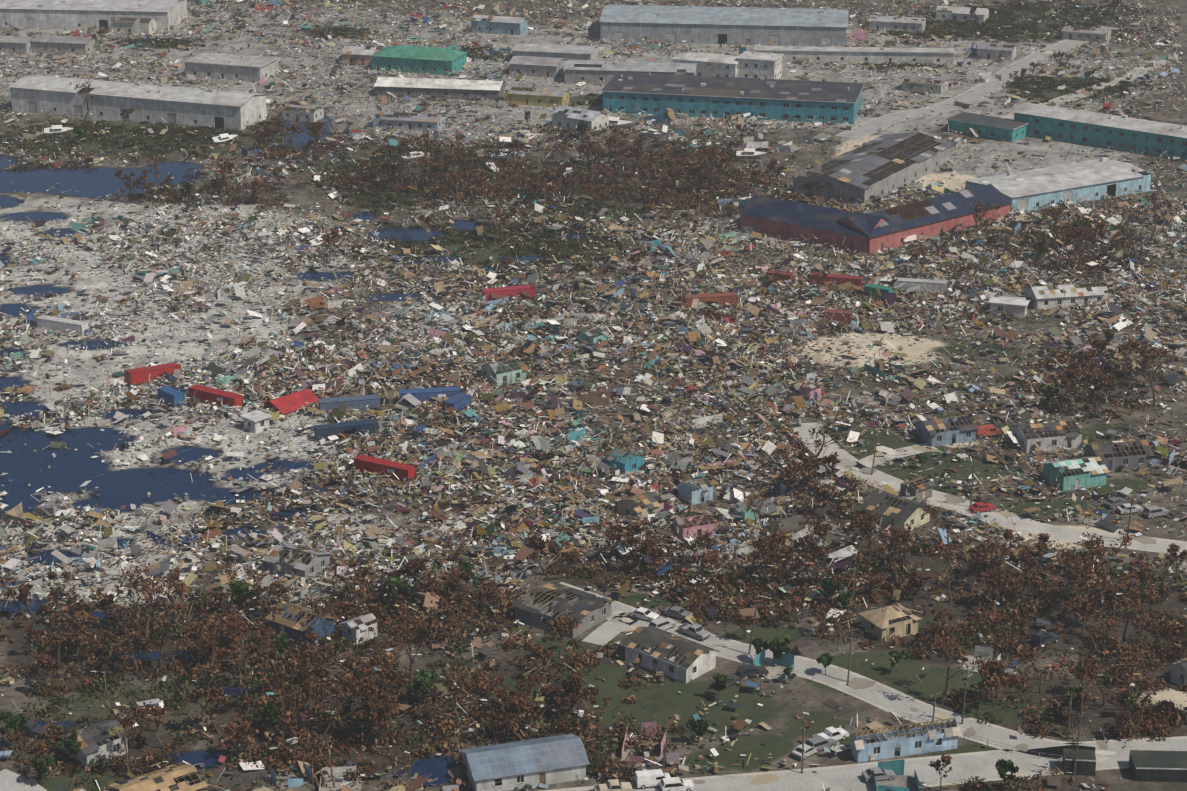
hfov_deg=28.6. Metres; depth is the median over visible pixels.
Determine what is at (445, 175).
dead tree
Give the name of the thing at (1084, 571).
dead tree
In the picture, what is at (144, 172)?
dead tree
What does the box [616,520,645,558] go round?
dead tree
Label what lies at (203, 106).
white warehouse
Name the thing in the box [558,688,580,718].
dead tree
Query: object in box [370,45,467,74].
green store
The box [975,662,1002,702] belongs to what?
dead tree
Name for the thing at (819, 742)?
car
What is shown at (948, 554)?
dead tree
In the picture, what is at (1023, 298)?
container
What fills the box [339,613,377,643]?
house
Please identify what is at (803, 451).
dead tree
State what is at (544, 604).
house
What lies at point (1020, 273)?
stripped tree
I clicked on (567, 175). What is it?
dead tree
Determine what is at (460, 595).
dead tree
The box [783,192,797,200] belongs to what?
dead tree
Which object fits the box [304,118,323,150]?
dead tree
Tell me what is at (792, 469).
dead tree
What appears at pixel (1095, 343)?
dead tree
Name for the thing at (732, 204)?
dead tree
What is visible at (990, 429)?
car
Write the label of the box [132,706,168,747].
dead tree
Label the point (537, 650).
dead tree
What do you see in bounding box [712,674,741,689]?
car
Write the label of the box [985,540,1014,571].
dead tree
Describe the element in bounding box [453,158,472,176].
dead tree
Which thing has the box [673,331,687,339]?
car
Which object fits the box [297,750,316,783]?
dead tree
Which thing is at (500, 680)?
dead tree
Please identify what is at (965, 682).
utility pole
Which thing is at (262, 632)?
dead tree
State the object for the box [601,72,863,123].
warehouse
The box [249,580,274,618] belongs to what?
dead tree
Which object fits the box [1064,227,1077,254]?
dead tree
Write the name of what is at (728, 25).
grey warehouse
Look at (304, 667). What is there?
dead tree
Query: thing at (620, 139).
dead tree
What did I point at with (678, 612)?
car
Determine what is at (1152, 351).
dead tree
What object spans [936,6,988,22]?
building
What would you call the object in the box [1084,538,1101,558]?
dead tree
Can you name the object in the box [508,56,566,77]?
building
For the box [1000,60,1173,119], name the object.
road
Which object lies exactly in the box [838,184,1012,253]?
red hall
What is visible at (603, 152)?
dead tree
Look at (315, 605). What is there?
dead tree
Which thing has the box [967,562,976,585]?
dead tree
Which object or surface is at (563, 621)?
dead tree
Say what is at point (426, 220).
dead tree
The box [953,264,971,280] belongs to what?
stripped tree
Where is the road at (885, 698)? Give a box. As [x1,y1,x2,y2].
[559,582,1095,758]
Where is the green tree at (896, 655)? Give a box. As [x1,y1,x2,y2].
[888,649,903,673]
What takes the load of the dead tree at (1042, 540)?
on the ground
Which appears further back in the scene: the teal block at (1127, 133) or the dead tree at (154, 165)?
the teal block at (1127, 133)
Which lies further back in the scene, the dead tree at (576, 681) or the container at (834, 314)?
the container at (834, 314)
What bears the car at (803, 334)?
on the ground
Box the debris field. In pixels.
[0,0,1186,790]
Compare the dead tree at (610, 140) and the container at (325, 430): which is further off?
the dead tree at (610, 140)
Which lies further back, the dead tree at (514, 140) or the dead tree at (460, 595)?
the dead tree at (514, 140)
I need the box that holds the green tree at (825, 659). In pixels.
[816,653,834,674]
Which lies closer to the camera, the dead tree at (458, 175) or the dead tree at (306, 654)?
the dead tree at (306, 654)
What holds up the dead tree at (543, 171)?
on the ground
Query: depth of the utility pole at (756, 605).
364.71 m
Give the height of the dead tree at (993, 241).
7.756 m
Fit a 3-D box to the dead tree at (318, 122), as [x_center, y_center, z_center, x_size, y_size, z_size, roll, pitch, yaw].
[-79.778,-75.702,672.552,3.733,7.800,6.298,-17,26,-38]
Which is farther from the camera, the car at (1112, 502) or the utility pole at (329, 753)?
the car at (1112, 502)
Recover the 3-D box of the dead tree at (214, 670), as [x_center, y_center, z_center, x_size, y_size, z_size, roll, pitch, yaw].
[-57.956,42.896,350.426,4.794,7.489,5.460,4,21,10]
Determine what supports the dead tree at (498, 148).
on the ground
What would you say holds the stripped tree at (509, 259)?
on the debris field
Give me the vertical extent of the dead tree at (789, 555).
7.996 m
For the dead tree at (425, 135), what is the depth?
662.80 m
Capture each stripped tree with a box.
[91,26,106,49]
[499,256,515,272]
[504,345,513,360]
[614,571,626,586]
[630,248,646,274]
[666,509,678,521]
[772,262,786,286]
[807,268,822,296]
[807,272,826,287]
[939,231,955,254]
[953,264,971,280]
[973,214,988,231]
[1013,268,1023,292]
[1120,206,1128,222]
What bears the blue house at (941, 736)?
on the ground
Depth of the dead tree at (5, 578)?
376.80 m
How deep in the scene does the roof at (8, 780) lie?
328.33 m
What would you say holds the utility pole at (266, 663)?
on the ground
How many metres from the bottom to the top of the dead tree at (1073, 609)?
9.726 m
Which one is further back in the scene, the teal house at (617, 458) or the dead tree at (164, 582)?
the teal house at (617, 458)
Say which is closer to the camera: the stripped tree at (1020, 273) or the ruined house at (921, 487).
the ruined house at (921, 487)
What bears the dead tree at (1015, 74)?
on the ground
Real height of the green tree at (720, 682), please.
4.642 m
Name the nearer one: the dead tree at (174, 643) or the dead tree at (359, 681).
the dead tree at (359, 681)
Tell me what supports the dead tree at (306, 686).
on the ground
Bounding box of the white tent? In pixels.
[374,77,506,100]
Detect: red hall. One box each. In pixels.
[738,195,886,253]
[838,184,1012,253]
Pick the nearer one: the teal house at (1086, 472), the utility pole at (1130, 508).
the utility pole at (1130, 508)
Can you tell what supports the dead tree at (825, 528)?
on the ground
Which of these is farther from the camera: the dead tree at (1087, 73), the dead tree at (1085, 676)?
the dead tree at (1087, 73)
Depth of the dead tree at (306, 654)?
351.43 m
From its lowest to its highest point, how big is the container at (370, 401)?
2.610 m
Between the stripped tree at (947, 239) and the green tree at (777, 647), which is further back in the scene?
the stripped tree at (947, 239)
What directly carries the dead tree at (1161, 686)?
on the ground
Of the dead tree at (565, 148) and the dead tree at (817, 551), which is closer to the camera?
the dead tree at (817, 551)
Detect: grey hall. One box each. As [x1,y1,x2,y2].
[563,60,697,83]
[793,132,954,205]
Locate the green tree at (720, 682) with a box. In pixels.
[713,672,728,700]
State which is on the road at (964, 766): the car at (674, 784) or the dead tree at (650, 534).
the car at (674, 784)
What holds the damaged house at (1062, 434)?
on the ground
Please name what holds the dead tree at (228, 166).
on the ground
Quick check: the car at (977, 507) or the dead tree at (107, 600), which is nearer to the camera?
the dead tree at (107, 600)
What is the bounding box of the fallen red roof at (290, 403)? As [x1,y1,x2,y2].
[260,389,318,414]
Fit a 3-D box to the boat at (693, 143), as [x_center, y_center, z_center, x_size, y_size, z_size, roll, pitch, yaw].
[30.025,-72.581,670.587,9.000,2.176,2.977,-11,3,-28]
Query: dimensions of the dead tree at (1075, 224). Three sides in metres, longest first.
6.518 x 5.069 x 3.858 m
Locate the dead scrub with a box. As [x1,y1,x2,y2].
[0,0,1186,790]
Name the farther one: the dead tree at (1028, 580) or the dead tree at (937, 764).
the dead tree at (1028, 580)
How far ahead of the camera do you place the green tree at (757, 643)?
362.02 m
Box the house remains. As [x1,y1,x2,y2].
[0,0,1186,790]
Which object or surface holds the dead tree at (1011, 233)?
on the ground
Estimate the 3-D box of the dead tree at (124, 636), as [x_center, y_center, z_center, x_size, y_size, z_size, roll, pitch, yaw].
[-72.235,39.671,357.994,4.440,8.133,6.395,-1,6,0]
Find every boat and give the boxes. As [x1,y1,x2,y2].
[44,125,73,133]
[212,133,237,142]
[309,235,330,246]
[401,151,429,160]
[486,162,498,171]
[489,149,524,159]
[523,133,536,140]
[564,167,571,176]
[609,116,633,126]
[641,129,663,137]
[682,139,710,148]
[736,148,767,157]
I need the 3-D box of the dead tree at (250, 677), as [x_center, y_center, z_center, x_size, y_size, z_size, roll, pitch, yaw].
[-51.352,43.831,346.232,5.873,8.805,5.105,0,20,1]
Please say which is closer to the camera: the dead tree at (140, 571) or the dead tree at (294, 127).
the dead tree at (140, 571)
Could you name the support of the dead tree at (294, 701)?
on the ground
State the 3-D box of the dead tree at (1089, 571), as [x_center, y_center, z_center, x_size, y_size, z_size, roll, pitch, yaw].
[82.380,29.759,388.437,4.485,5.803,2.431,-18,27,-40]
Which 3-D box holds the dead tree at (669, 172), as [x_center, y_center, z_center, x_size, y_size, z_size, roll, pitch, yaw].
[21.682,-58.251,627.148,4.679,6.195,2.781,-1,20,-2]
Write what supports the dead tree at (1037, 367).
on the ground
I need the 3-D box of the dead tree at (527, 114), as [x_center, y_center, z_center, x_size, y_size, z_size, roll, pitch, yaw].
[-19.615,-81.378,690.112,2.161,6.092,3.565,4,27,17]
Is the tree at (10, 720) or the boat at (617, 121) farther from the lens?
the boat at (617, 121)
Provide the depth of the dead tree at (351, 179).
617.71 m
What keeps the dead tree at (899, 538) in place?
on the ground
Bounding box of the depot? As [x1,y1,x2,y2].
[0,0,187,30]
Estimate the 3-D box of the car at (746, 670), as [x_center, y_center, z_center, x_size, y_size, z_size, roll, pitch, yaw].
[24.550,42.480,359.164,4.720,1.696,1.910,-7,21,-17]
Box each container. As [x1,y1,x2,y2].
[36,315,88,335]
[124,362,180,384]
[157,385,184,406]
[188,384,242,410]
[314,419,378,441]
[318,394,380,414]
[354,454,415,481]
[400,386,460,404]
[443,392,470,411]
[481,284,535,301]
[684,292,737,307]
[765,270,793,284]
[809,272,862,287]
[823,309,851,324]
[864,283,892,298]
[893,277,946,293]
[999,296,1025,299]
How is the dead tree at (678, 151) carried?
on the ground
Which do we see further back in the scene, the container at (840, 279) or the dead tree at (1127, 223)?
the dead tree at (1127, 223)
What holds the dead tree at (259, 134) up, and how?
on the ground
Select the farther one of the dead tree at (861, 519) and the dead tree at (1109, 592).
the dead tree at (861, 519)
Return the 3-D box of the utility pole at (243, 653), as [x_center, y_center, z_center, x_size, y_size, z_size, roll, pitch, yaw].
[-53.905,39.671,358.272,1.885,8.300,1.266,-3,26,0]
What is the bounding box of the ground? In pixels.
[0,0,1186,790]
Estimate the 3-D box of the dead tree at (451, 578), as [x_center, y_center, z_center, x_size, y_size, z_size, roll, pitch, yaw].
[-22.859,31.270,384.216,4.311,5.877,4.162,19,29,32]
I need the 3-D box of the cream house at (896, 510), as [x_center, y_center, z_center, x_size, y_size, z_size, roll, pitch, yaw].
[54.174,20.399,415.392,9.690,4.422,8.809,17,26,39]
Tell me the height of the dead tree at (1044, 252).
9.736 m
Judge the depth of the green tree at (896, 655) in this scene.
359.05 m
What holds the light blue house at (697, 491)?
on the ground
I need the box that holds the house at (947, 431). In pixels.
[915,415,978,446]
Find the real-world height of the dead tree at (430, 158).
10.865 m
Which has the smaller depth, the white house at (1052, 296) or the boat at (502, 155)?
the white house at (1052, 296)
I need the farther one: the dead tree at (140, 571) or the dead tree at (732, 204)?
the dead tree at (732, 204)
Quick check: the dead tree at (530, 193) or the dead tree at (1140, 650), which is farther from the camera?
the dead tree at (530, 193)
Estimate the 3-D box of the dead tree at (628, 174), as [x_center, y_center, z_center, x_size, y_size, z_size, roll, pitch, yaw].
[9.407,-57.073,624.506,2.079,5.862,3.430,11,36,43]
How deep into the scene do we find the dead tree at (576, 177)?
620.35 m
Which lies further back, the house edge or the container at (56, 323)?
the container at (56, 323)
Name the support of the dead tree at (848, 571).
on the ground
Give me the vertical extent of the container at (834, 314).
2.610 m
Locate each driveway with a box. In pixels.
[582,616,639,645]
[852,443,937,467]
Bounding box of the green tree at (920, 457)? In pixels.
[916,454,927,468]
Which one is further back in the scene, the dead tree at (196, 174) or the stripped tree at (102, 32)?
the stripped tree at (102, 32)
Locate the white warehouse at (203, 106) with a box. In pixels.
[9,75,266,130]
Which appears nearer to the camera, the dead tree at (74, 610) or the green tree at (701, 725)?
the green tree at (701, 725)
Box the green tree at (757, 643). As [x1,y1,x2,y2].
[751,638,768,654]
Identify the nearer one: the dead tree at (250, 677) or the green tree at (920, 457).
the dead tree at (250, 677)
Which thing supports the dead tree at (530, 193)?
on the ground
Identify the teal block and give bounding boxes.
[946,112,1028,141]
[1013,103,1186,159]
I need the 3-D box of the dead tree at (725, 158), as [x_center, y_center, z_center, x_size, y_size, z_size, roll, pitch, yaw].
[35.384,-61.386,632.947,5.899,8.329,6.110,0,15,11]
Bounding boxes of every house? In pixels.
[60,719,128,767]
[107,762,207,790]
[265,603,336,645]
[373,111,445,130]
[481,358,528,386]
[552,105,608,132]
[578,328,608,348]
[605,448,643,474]
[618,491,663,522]
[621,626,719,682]
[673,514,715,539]
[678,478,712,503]
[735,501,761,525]
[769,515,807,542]
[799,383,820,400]
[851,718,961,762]
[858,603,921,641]
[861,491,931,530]
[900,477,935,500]
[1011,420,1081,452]
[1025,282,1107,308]
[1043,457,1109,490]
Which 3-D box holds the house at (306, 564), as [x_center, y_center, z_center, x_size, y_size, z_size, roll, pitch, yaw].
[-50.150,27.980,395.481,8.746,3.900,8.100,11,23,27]
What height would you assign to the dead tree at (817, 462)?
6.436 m
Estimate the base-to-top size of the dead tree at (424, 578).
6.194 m
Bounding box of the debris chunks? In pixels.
[0,0,1186,786]
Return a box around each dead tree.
[0,575,28,620]
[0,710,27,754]
[3,581,37,619]
[6,730,31,762]
[23,624,44,654]
[33,646,51,674]
[34,655,53,688]
[41,603,56,632]
[43,597,61,633]
[47,571,72,621]
[56,601,87,668]
[57,611,100,656]
[72,125,85,144]
[72,633,101,659]
[75,79,93,124]
[92,592,115,627]
[108,624,139,675]
[111,700,155,766]
[113,570,141,630]
[114,169,140,201]
[120,106,134,129]
[120,185,128,203]
[122,595,143,615]
[124,560,156,636]
[125,630,145,659]
[132,169,149,194]
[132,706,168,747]
[137,569,188,669]
[141,152,162,205]
[143,182,154,195]
[149,576,167,609]
[154,583,178,614]
[160,174,175,194]
[165,638,178,670]
[166,572,186,614]
[180,181,192,198]
[181,170,201,203]
[183,687,229,733]
[184,620,215,663]
[190,661,226,688]
[195,633,219,663]
[208,175,225,202]
[211,604,238,663]
[214,155,235,194]
[216,159,233,182]
[218,562,251,607]
[222,167,238,183]
[222,601,283,679]
[224,721,253,753]
[226,721,258,760]
[228,176,247,203]
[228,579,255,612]
[228,613,254,651]
[230,634,255,696]
[233,664,268,707]
[249,130,264,148]
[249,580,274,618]
[251,177,266,198]
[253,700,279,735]
[254,125,264,147]
[254,177,272,201]
[255,629,275,644]
[263,126,278,150]
[264,124,274,141]
[265,98,277,123]
[268,657,312,740]
[269,580,289,602]
[270,115,283,135]
[271,167,281,189]
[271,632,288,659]
[272,685,300,731]
[275,103,285,123]
[279,137,291,158]
[281,121,302,148]
[289,642,321,679]
[297,728,321,761]
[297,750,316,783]
[298,679,326,712]
[302,594,343,657]
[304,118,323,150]
[305,122,327,170]
[305,630,318,660]
[307,120,324,146]
[309,674,373,750]
[320,228,339,256]
[329,550,349,601]
[341,698,359,726]
[343,175,358,197]
[347,560,369,598]
[348,680,397,747]
[352,678,361,706]
[353,704,391,744]
[356,696,385,730]
[357,159,375,184]
[359,651,394,729]
[364,170,377,191]
[367,653,407,694]
[367,688,398,733]
[368,625,382,652]
[370,702,399,758]
[377,144,385,156]
[380,162,399,184]
[380,671,392,687]
[386,570,400,589]
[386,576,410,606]
[387,135,414,193]
[390,610,438,698]
[404,557,426,597]
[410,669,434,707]
[414,130,432,150]
[417,137,454,189]
[417,150,428,184]
[417,570,443,592]
[418,154,441,184]
[419,215,443,243]
[420,163,440,182]
[434,184,451,205]
[439,152,458,177]
[439,599,480,653]
[441,567,471,600]
[441,639,455,677]
[442,150,455,166]
[442,158,450,181]
[442,531,466,596]
[443,172,462,199]
[446,663,470,731]
[447,170,467,193]
[450,149,462,169]
[451,125,460,153]
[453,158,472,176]
[454,587,470,611]
[455,135,465,164]
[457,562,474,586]
[458,156,477,179]
[461,141,478,159]
[471,177,484,191]
[475,185,485,205]
[477,172,513,222]
[481,581,512,605]
[482,144,506,181]
[486,206,516,243]
[488,568,510,606]
[488,698,523,743]
[494,167,501,192]
[494,675,509,695]
[494,687,514,706]
[499,139,517,162]
[502,142,523,157]
[509,695,542,740]
[510,147,520,177]
[511,686,542,724]
[515,678,535,698]
[522,142,530,168]
[522,177,540,201]
[523,184,540,201]
[524,111,530,129]
[526,535,546,575]
[531,645,554,673]
[536,167,554,202]
[539,685,565,719]
[541,183,559,208]
[543,170,566,197]
[544,143,556,170]
[545,524,582,573]
[548,616,582,657]
[553,141,566,159]
[553,685,565,716]
[553,696,573,722]
[555,143,572,165]
[556,640,575,697]
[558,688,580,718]
[561,178,568,198]
[561,678,585,697]
[565,172,578,202]
[565,671,600,714]
[568,651,599,675]
[569,163,579,191]
[575,143,599,167]
[576,121,587,138]
[577,149,587,166]
[578,139,595,158]
[589,697,610,740]
[592,149,605,165]
[593,141,604,171]
[597,163,604,179]
[603,133,624,162]
[604,142,626,168]
[605,529,622,556]
[608,123,636,152]
[613,166,622,186]
[614,131,630,178]
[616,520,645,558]
[618,133,653,187]
[624,172,632,190]
[625,148,642,175]
[625,536,652,572]
[638,529,658,566]
[640,537,665,580]
[643,180,660,198]
[654,140,672,174]
[665,168,680,188]
[669,140,676,149]
[669,148,688,166]
[669,157,687,184]
[671,540,695,575]
[674,142,692,166]
[683,164,704,191]
[688,529,717,563]
[691,547,719,597]
[696,134,720,192]
[699,143,722,193]
[713,154,733,181]
[717,149,733,170]
[722,553,736,574]
[724,115,734,133]
[727,192,735,217]
[728,533,747,565]
[731,615,757,638]
[736,124,754,142]
[742,178,756,194]
[746,488,766,539]
[751,170,757,192]
[752,528,788,572]
[756,528,782,587]
[763,181,771,196]
[766,163,775,187]
[769,158,786,186]
[770,544,795,581]
[771,531,787,549]
[771,566,790,597]
[773,545,790,570]
[779,435,829,497]
[779,462,810,503]
[782,528,799,568]
[782,596,801,622]
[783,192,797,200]
[786,463,800,490]
[788,559,809,586]
[790,455,822,496]
[792,536,829,584]
[797,512,823,557]
[799,180,825,202]
[804,479,839,517]
[805,461,819,478]
[806,530,821,557]
[808,420,841,456]
[809,601,834,630]
[813,523,832,550]
[813,561,831,588]
[816,491,831,517]
[817,452,840,479]
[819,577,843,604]
[820,574,845,607]
[832,510,875,599]
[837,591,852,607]
[841,517,865,546]
[842,546,866,601]
[864,571,886,595]
[867,513,880,539]
[875,521,901,585]
[878,528,908,571]
[888,528,909,561]
[894,520,920,574]
[900,525,932,566]
[906,572,923,608]
[914,242,941,278]
[922,505,957,548]
[927,542,957,602]
[928,753,952,790]
[930,608,954,649]
[937,630,989,704]
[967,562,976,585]
[968,202,999,250]
[968,541,998,571]
[970,5,977,25]
[970,557,1000,596]
[971,540,1001,594]
[974,583,992,609]
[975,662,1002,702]
[977,669,1008,715]
[981,660,1006,705]
[982,657,1015,704]
[983,570,1010,611]
[984,235,1001,256]
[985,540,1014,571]
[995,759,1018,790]
[999,216,1012,238]
[1002,576,1022,604]
[1003,228,1013,252]
[1003,529,1024,555]
[1005,241,1013,258]
[1008,71,1021,97]
[1011,570,1034,601]
[1015,356,1044,395]
[1015,563,1032,594]
[1018,4,1028,15]
[1019,546,1038,586]
[1020,68,1027,80]
[1023,646,1050,693]
[1029,62,1038,73]
[1033,240,1048,262]
[1034,240,1051,277]
[1037,533,1050,566]
[1041,0,1050,25]
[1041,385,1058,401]
[1042,199,1069,248]
[1043,205,1069,250]
[1050,50,1071,72]
[1050,355,1100,407]
[1050,586,1067,613]
[1053,553,1084,615]
[1056,219,1099,268]
[1056,235,1074,263]
[1059,565,1086,597]
[1062,369,1075,405]
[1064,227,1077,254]
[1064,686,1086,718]
[1065,602,1095,654]
[1066,592,1088,621]
[1069,654,1105,687]
[1069,689,1092,724]
[1070,564,1097,625]
[1072,220,1090,228]
[1075,222,1098,273]
[1075,348,1093,369]
[1077,560,1092,578]
[1077,659,1090,686]
[1079,250,1090,267]
[1080,673,1104,705]
[1081,371,1117,412]
[1082,528,1132,605]
[1084,69,1094,83]
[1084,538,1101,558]
[1084,539,1096,579]
[1085,349,1101,384]
[1086,334,1115,372]
[1088,584,1117,631]
[1089,612,1111,644]
[1095,221,1106,252]
[1097,373,1115,403]
[1103,583,1123,617]
[1104,327,1114,351]
[1111,1,1118,15]
[1111,243,1119,259]
[1113,223,1124,245]
[1113,647,1139,707]
[1113,707,1141,738]
[1116,338,1141,371]
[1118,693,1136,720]
[1119,568,1157,639]
[1122,228,1129,251]
[1122,341,1174,406]
[1124,202,1146,256]
[1128,643,1156,694]
[1129,231,1151,258]
[1132,675,1165,726]
[1136,341,1161,382]
[1144,609,1162,649]
[1150,192,1173,243]
[1158,544,1180,591]
[1166,543,1186,582]
[1177,682,1186,720]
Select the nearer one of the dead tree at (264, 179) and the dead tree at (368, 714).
the dead tree at (368, 714)
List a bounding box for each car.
[15,720,47,737]
[593,779,632,790]
[630,607,658,621]
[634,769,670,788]
[648,617,676,629]
[659,777,694,790]
[661,321,682,330]
[664,606,692,620]
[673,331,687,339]
[678,623,710,640]
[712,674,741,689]
[736,664,768,679]
[740,328,761,337]
[789,331,814,340]
[792,743,816,759]
[805,735,836,753]
[813,727,848,739]
[862,767,896,782]
[969,502,995,512]
[976,424,1000,437]
[1031,631,1060,645]
[1103,497,1126,508]
[1116,503,1143,514]
[1143,505,1169,518]
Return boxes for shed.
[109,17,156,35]
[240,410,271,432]
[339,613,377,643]
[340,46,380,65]
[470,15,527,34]
[754,45,954,64]
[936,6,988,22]
[964,157,1150,212]
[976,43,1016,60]
[1062,748,1095,775]
[1129,750,1186,781]
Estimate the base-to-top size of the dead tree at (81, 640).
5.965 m
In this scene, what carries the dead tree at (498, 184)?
on the ground
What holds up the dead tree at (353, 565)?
on the ground
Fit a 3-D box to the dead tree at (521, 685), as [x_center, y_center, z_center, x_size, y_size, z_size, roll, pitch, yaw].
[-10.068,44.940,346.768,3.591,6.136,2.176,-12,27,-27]
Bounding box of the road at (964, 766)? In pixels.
[541,736,1186,790]
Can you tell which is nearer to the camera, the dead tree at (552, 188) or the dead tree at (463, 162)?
the dead tree at (552, 188)
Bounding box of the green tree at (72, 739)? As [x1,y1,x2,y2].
[57,730,81,763]
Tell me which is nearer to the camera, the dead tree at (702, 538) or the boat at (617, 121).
the dead tree at (702, 538)
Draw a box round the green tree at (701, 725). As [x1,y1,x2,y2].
[686,719,708,744]
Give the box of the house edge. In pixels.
[1170,658,1186,684]
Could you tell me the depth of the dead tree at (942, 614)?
366.73 m
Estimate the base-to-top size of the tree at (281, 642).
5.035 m
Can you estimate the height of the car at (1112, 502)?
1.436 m
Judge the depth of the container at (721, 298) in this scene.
531.72 m
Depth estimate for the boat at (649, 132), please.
682.70 m
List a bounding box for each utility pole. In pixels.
[119,727,129,777]
[235,631,246,673]
[265,638,274,680]
[319,739,334,787]
[493,331,498,360]
[662,736,668,770]
[748,603,762,654]
[801,715,806,772]
[846,627,857,682]
[871,432,878,474]
[930,691,940,729]
[961,671,969,723]
[970,464,976,504]
[1066,691,1078,739]
[1071,725,1086,775]
[1076,683,1090,741]
[1126,498,1135,539]
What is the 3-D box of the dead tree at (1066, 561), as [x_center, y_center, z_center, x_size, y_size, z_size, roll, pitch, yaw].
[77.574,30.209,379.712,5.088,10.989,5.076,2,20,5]
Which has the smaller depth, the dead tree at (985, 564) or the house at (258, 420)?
the dead tree at (985, 564)
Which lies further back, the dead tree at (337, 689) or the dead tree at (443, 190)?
the dead tree at (443, 190)
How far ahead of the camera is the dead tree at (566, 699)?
343.00 m
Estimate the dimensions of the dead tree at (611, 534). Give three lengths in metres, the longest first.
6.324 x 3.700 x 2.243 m
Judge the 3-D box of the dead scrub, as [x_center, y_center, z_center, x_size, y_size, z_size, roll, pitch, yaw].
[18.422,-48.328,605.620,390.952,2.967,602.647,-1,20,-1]
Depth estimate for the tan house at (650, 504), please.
416.71 m
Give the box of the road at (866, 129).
[835,26,1119,138]
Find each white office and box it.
[672,52,738,76]
[736,51,783,78]
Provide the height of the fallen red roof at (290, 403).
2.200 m
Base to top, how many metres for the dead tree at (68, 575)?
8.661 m
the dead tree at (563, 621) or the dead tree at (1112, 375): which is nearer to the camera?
the dead tree at (563, 621)
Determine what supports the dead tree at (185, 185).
on the ground
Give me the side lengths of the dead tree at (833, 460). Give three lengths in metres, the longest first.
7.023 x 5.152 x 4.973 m
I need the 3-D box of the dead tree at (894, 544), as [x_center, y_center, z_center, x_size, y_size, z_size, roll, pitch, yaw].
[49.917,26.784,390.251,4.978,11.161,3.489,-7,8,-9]
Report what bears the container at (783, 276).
on the ground
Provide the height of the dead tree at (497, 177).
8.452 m
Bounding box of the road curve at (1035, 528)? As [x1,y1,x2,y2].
[790,422,1186,554]
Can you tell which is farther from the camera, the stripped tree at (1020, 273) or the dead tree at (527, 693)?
the stripped tree at (1020, 273)
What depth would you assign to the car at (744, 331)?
511.41 m
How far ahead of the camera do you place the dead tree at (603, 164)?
635.68 m
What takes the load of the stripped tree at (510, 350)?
on the debris field
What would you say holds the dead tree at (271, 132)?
on the ground
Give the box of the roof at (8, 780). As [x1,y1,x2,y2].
[0,769,46,790]
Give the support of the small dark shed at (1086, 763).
on the ground
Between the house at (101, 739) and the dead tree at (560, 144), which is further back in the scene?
the dead tree at (560, 144)
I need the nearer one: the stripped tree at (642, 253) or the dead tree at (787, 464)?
the dead tree at (787, 464)
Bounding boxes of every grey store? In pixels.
[183,52,279,81]
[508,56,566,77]
[511,43,598,60]
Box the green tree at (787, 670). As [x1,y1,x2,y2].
[783,666,795,683]
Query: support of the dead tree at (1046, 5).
on the ground
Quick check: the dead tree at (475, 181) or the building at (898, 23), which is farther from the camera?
the building at (898, 23)
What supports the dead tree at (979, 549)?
on the ground
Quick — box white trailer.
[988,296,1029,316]
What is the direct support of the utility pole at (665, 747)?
on the ground
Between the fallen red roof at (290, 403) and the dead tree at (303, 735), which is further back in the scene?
the fallen red roof at (290, 403)
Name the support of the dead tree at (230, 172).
on the ground
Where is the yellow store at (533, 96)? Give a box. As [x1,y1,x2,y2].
[504,87,569,106]
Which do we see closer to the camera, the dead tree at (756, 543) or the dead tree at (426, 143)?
the dead tree at (756, 543)
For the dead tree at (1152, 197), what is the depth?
580.18 m
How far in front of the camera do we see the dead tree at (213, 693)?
339.88 m
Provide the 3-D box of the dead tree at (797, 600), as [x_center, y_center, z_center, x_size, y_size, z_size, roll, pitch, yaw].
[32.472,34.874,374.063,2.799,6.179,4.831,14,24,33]
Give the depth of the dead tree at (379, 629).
365.32 m
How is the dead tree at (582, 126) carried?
on the ground
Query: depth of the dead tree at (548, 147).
636.94 m
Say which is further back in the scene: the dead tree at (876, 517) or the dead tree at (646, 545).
the dead tree at (876, 517)
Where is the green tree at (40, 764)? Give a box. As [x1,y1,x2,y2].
[29,753,56,783]
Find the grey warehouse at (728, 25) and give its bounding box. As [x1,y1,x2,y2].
[599,3,848,46]
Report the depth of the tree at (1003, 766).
324.56 m
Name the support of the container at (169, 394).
on the ground
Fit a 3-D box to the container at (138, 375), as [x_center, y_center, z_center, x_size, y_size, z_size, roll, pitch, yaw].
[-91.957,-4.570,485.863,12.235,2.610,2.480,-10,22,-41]
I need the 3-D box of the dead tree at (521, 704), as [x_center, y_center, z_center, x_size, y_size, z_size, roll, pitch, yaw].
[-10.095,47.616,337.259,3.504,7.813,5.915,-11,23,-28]
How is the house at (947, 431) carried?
on the ground
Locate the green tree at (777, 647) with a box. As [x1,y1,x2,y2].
[767,634,792,665]
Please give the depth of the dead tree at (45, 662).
351.10 m

